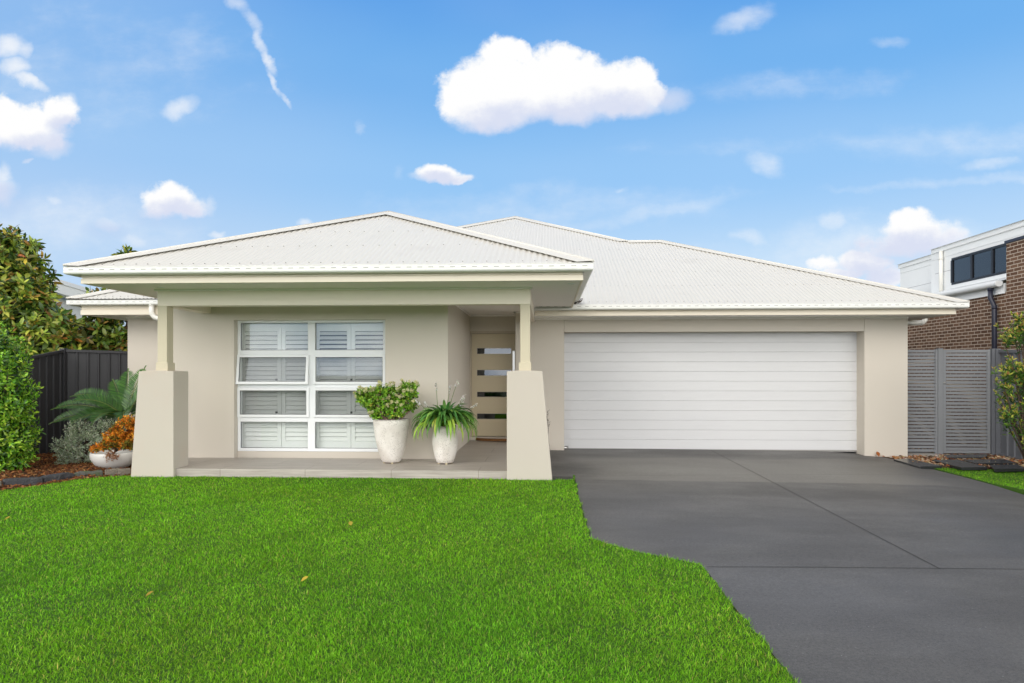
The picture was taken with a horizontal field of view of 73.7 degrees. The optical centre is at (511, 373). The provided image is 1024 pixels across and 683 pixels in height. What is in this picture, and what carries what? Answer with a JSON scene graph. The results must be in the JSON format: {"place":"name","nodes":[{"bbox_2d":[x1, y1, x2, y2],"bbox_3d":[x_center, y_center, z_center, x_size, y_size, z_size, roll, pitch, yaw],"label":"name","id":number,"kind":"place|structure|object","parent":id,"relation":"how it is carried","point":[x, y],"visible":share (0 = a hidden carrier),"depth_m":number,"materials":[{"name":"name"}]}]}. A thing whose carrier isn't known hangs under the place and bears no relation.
{"place":"outdoors","nodes":[
{"label":"outdoors","id":0,"kind":"place"},
{"bbox_2d":[0,452,131,489],"bbox_3d":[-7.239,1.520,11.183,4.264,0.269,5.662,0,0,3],"label":"bark mulch","id":1,"kind":"object","parent":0,"point":[34,469],"visible":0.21,"depth_m":10.18,"materials":[{"name":"brown wood"}]},
{"bbox_2d":[0,321,44,471],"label":"hedge shrub","id":2,"kind":"object","parent":1,"relation":"on","point":[14,412],"visible":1,"depth_m":10.18,"materials":[{"name":"green plant"}]},
{"bbox_2d":[3,477,42,484],"bbox_3d":[-6.389,1.508,8.917,0.419,0.315,0.168,0,0,-42],"label":"edging stone","id":3,"kind":"object","parent":1,"relation":"on","point":[24,481],"visible":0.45,"depth_m":8.86,"materials":[{"name":"stone"}]},
{"bbox_2d":[41,472,74,483],"bbox_3d":[-6.158,1.504,9.235,0.159,0.322,0.418,0,0,21],"label":"edging stone","id":4,"kind":"object","parent":1,"relation":"on","point":[56,477],"visible":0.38,"depth_m":9.19,"materials":[{"name":"stone"}]},
{"bbox_2d":[7,348,127,454],"bbox_3d":[-9.086,0.750,12.586,1.238,2.540,5.041,0,0,19],"label":"steel fence","id":5,"kind":"object","parent":1,"relation":"on","point":[61,375],"visible":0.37,"depth_m":13.96,"materials":[{"name":"grey metal"}]},
{"bbox_2d":[48,416,124,464],"bbox_3d":[-7.145,1.157,11.605,1.246,0.878,0.820,0,0,3],"label":"silver shrub","id":6,"kind":"object","parent":1,"relation":"on","point":[79,453],"visible":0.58,"depth_m":11.45,"materials":[{"name":"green plant"}]},
{"bbox_2d":[74,470,102,477],"bbox_3d":[-5.936,1.506,9.572,0.343,0.319,0.167,0,0,-40],"label":"edging stone","id":7,"kind":"object","parent":1,"relation":"on","point":[95,472],"visible":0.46,"depth_m":9.53,"materials":[{"name":"grey stone"}]},
{"bbox_2d":[49,365,146,449],"bbox_3d":[-7.077,0.732,12.242,2.251,1.777,1.568,0,0,27],"label":"cycad","id":8,"kind":"object","parent":1,"relation":"on","point":[123,404],"visible":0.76,"depth_m":12.24,"materials":[{"name":"green plant"}]},
{"bbox_2d":[89,449,132,468],"bbox_3d":[-6.283,1.365,10.784,0.670,0.266,0.670,0,0,3],"label":"bowl planter","id":9,"kind":"object","parent":1,"relation":"on","point":[124,458],"visible":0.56,"depth_m":10.56,"materials":[{"name":"ceramic"}]},
{"bbox_2d":[89,414,134,462],"bbox_3d":[-6.200,0.996,10.711,0.669,0.719,0.695,0,0,3],"label":"orange shrub","id":10,"kind":"object","parent":9,"relation":"in","point":[118,437],"visible":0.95,"depth_m":10.68,"materials":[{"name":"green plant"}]},
{"bbox_2d":[105,468,130,475],"bbox_3d":[-5.636,1.501,9.767,0.337,0.307,0.159,0,0,-23],"label":"edging stone","id":11,"kind":"object","parent":1,"relation":"on","point":[117,471],"visible":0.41,"depth_m":9.71,"materials":[{"name":"beige stone"}]},
{"bbox_2d":[49,276,93,330],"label":"neighbour house","id":12,"kind":"structure","parent":0,"point":[66,289],"depth_m":20.35,"materials":[{"name":"metal"}]},
{"bbox_2d":[0,475,800,682],"bbox_3d":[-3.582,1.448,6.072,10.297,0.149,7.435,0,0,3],"label":"lawn grass","id":13,"kind":"structure","parent":0,"point":[331,522],"depth_m":4.71,"materials":[{"name":"green plant"}]},
{"bbox_2d":[0,0,1023,325],"label":"sky","id":14,"kind":"structure","parent":0,"point":[860,139],"materials":[{"name":"blue"}]},
{"bbox_2d":[550,448,1023,682],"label":"driveway","id":15,"kind":"structure","parent":0,"point":[778,562],"depth_m":5.93,"materials":[{"name":"grey concrete"}]},
{"bbox_2d":[63,211,969,479],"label":"house","id":16,"kind":"structure","parent":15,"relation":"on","point":[266,353],"depth_m":11.02,"materials":[{"name":"beige paint"}]},
{"bbox_2d":[235,320,384,451],"bbox_3d":[-3.166,0.188,10.846,2.409,2.081,0.284,0,0,3],"label":"window","id":17,"kind":"structure","parent":16,"relation":"in","point":[263,422],"depth_m":10.92,"materials":[{"name":"white glass"}]},
{"bbox_2d":[373,418,408,463],"bbox_3d":[-1.792,0.995,10.134,0.540,0.650,0.540,0,0,3],"label":"speckled pot","id":18,"kind":"object","parent":16,"relation":"on","point":[391,437],"visible":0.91,"depth_m":9.95,"materials":[{"name":"ceramic"}]},
{"bbox_2d":[353,378,419,419],"bbox_3d":[-1.875,0.405,10.123,1.005,0.677,0.572,0,0,3],"label":"flowering succulent","id":19,"kind":"object","parent":18,"relation":"on","point":[380,402],"visible":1,"depth_m":10.01,"materials":[{"name":"green plant"}]},
{"bbox_2d":[432,425,457,463],"bbox_3d":[-0.984,1.041,10.043,0.376,0.557,0.376,0,0,3],"label":"speckled pot","id":20,"kind":"object","parent":16,"relation":"on","point":[444,448],"visible":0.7,"depth_m":9.89,"materials":[{"name":"ceramic"}]},
{"bbox_2d":[411,380,478,440],"bbox_3d":[-0.992,0.535,10.038,1.015,0.915,1.038,0,0,3],"label":"strappy plant","id":21,"kind":"object","parent":20,"relation":"in","point":[444,414],"visible":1,"depth_m":9.84,"materials":[{"name":"green plant"}]},
{"bbox_2d":[475,438,506,440],"bbox_3d":[-0.241,1.292,13.477,1.073,0.053,0.383,0,0,3],"label":"doormat","id":22,"kind":"object","parent":16,"relation":"on","point":[483,439],"visible":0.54,"depth_m":13.33,"materials":[{"name":"brown fabric"}]},
{"bbox_2d":[472,334,514,435],"bbox_3d":[-0.295,0.222,13.610,1.023,2.044,0.115,0,0,3],"label":"front door","id":23,"kind":"structure","parent":16,"relation":"in","point":[493,355],"depth_m":13.63,"materials":[{"name":"paint"}]},
{"bbox_2d":[564,332,856,451],"bbox_3d":[3.743,0.267,13.007,5.700,2.403,0.038,0,0,3],"label":"garage door","id":24,"kind":"structure","parent":16,"relation":"in","point":[782,391],"depth_m":12.99,"materials":[{"name":"metal"}]},
{"bbox_2d":[711,450,939,568],"bbox_3d":[3.522,1.471,9.053,0.009,0.060,7.611,0,0,3],"label":"driveway joint","id":25,"kind":"object","parent":15,"relation":"on","point":[844,519],"visible":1,"depth_m":6.86,"materials":[{"name":"grey concrete"}]},
{"bbox_2d":[851,567,983,568],"bbox_3d":[3.033,1.502,5.273,3.050,0.018,0.009,0,0,0],"label":"driveway joint","id":26,"kind":"object","parent":15,"relation":"on","point":[950,568],"visible":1,"depth_m":5.27,"materials":[{"name":"grey concrete"}]},
{"bbox_2d":[885,438,1023,468],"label":"gravel bed","id":27,"kind":"object","parent":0,"point":[944,466],"visible":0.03,"depth_m":12.66,"materials":[{"name":"brown gravel"}]},
{"bbox_2d":[894,459,941,468],"bbox_3d":[6.801,1.519,11.516,0.402,0.050,1.069,0,0,3],"label":"stepping paver","id":28,"kind":"object","parent":27,"relation":"on","point":[919,464],"visible":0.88,"depth_m":11.36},
{"bbox_2d":[908,349,937,453],"bbox_3d":[7.621,0.626,12.838,0.714,2.170,0.060,0,0,3],"label":"slat screen","id":29,"kind":"object","parent":27,"relation":"on","point":[934,387],"visible":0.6,"depth_m":12.82,"materials":[{"name":"grey metal"}]},
{"bbox_2d":[908,452,939,455],"bbox_3d":[7.594,1.556,12.845,0.648,0.128,0.470,0,0,3],"label":"concrete pad","id":30,"kind":"object","parent":27,"relation":"on","point":[921,453],"visible":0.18,"depth_m":12.78,"materials":[{"name":"grey concrete"}]},
{"bbox_2d":[936,348,943,453],"bbox_3d":[8.026,0.617,12.818,0.097,2.188,0.088,0,0,3],"label":"gate post","id":31,"kind":"object","parent":27,"relation":"on","point":[940,400],"visible":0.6,"depth_m":12.78,"materials":[{"name":"grey metal"}]},
{"bbox_2d":[943,350,989,452],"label":"side gate","id":32,"kind":"structure","parent":31,"relation":"attached to","point":[964,448],"depth_m":12.78,"materials":[{"name":"silver metal"}]},
{"bbox_2d":[875,448,1023,466],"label":"gravel and leaves","id":33,"kind":"structure","parent":27,"relation":"on","point":[938,457],"depth_m":12.20,"materials":[{"name":"brown gravel"}]},
{"bbox_2d":[932,459,986,470],"bbox_3d":[7.476,1.519,11.398,0.482,0.050,1.075,0,0,6],"label":"stepping paver","id":34,"kind":"object","parent":27,"relation":"on","point":[959,464],"visible":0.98,"depth_m":11.24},
{"bbox_2d":[944,454,987,458],"bbox_3d":[8.305,1.519,12.414,1.127,0.050,0.464,0,0,-4],"label":"stepping paver","id":35,"kind":"object","parent":27,"relation":"on","point":[966,456],"visible":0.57,"depth_m":12.33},
{"bbox_2d":[962,459,1017,464],"bbox_3d":[8.192,1.519,11.683,0.860,0.050,0.615,0,0,3],"label":"stepping paver","id":36,"kind":"object","parent":27,"relation":"on","point":[991,462],"visible":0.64,"depth_m":11.62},
{"bbox_2d":[990,464,1023,471],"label":"stepping paver","id":37,"kind":"object","parent":27,"relation":"on","point":[1008,468],"visible":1,"depth_m":10.78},
{"bbox_2d":[898,220,1023,447],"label":"neighbour house","id":38,"kind":"structure","parent":0,"point":[983,273],"depth_m":17.02,"materials":[{"name":"brown brick"}]},
{"bbox_2d":[951,244,1005,284],"bbox_3d":[11.884,-2.767,17.261,0.062,0.724,2.592,0,0,3],"label":"window","id":39,"kind":"structure","parent":38,"relation":"in","point":[988,262],"depth_m":17.36,"materials":[{"name":"black glass"}]},
{"bbox_2d":[934,468,1023,494],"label":"grass","id":40,"kind":"structure","parent":0,"point":[1017,489],"depth_m":10.20,"materials":[{"name":"green plant"}]},
{"bbox_2d":[990,311,1023,458],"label":"tipped shrub","id":41,"kind":"object","parent":40,"relation":"on","point":[1009,373],"visible":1,"depth_m":10.18,"materials":[{"name":"green plant"}]},
{"bbox_2d":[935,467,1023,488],"bbox_3d":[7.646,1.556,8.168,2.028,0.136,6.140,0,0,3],"label":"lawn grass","id":42,"kind":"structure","parent":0,"point":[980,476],"depth_m":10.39,"materials":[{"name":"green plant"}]},
{"label":"ground","id":43,"kind":"structure","parent":0,"visible":0},
{"bbox_2d":[0,223,90,357],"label":"magnolia tree","id":44,"kind":"object","parent":43,"relation":"on","point":[36,316],"visible":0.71,"depth_m":15.40,"materials":[{"name":"green plant"}]},
{"bbox_2d":[71,245,137,350],"bbox_3d":[-10.106,-0.785,16.908,2.753,5.016,1.621,0,0,-12],"label":"magnolia tree","id":45,"kind":"object","parent":43,"relation":"on","point":[105,334],"visible":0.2,"depth_m":16.59,"materials":[{"name":"green plant"}]},
{"bbox_2d":[989,349,1022,459],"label":"steel fence","id":46,"kind":"object","parent":43,"relation":"on","point":[1002,445],"visible":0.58,"depth_m":12.70,"materials":[{"name":"grey metal"}]}
]}

